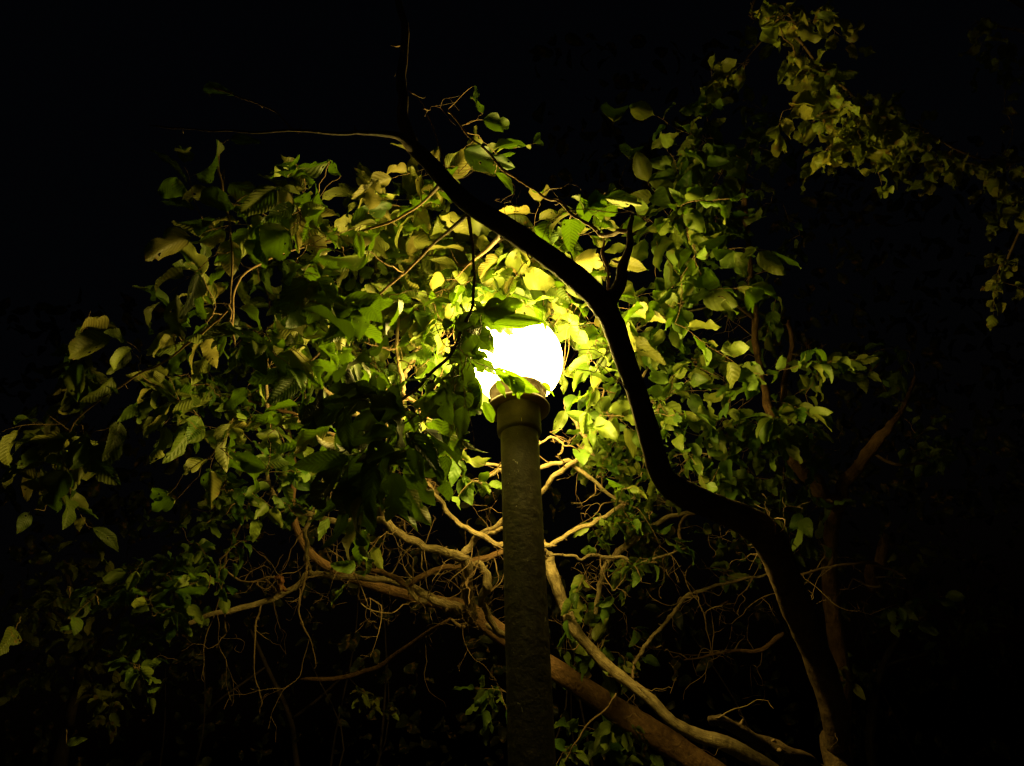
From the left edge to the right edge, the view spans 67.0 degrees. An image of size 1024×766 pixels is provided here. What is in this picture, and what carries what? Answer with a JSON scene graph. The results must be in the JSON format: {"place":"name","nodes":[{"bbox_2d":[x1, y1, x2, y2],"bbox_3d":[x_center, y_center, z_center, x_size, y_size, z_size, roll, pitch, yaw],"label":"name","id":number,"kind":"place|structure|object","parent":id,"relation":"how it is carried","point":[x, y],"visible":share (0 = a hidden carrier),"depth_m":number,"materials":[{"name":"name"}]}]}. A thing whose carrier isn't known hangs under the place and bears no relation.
{"place":"outdoors","nodes":[
{"label":"outdoors","id":0,"kind":"place"},
{"bbox_2d":[0,0,1023,765],"label":"sky","id":1,"kind":"structure","parent":0,"point":[83,83],"materials":[{"name":"black"}]},
{"bbox_3d":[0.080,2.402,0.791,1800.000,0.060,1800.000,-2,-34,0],"label":"ground","id":2,"kind":"structure","parent":0,"visible":0},
{"bbox_2d":[0,539,135,765],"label":"dark tree","id":3,"kind":"object","parent":2,"relation":"on","point":[81,643],"visible":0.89,"depth_m":4.64,"materials":[{"name":"green plant"}]},
{"bbox_2d":[202,629,398,765],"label":"bare tree","id":4,"kind":"object","parent":2,"relation":"on","point":[372,703],"visible":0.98,"depth_m":6.29,"materials":[{"name":"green plant"}]},
{"bbox_2d":[59,202,784,765],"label":"spreading tree","id":5,"kind":"object","parent":2,"relation":"on","point":[627,718],"visible":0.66,"depth_m":3.79,"materials":[{"name":"green plant"}]},
{"bbox_2d":[0,0,852,765],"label":"leaning tree","id":6,"kind":"object","parent":2,"relation":"on","point":[360,458],"visible":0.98,"depth_m":2.78,"materials":[{"name":"green plant"}]},
{"bbox_2d":[0,30,1023,765],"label":"distant wood","id":7,"kind":"object","parent":2,"relation":"on","point":[104,506],"visible":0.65,"depth_m":6.78,"materials":[{"name":"green plant"}]},
{"bbox_2d":[474,324,562,765],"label":"street lamp","id":8,"kind":"object","parent":2,"relation":"on","point":[530,725],"visible":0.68,"depth_m":2.69,"materials":[{"name":"metal"}]},
{"bbox_2d":[589,53,991,765],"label":"forked tree","id":9,"kind":"object","parent":2,"relation":"on","point":[689,185],"visible":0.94,"depth_m":3.72,"materials":[{"name":"green plant"}]},
{"bbox_2d":[700,0,1023,330],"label":"overhanging tree","id":10,"kind":"object","parent":2,"relation":"on","point":[881,145],"visible":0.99,"depth_m":3.38,"materials":[{"name":"green plant"}]},
{"bbox_2d":[817,541,1013,765],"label":"slender tree","id":11,"kind":"object","parent":2,"relation":"on","point":[967,633],"visible":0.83,"depth_m":5.47,"materials":[{"name":"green plant"}]}
]}

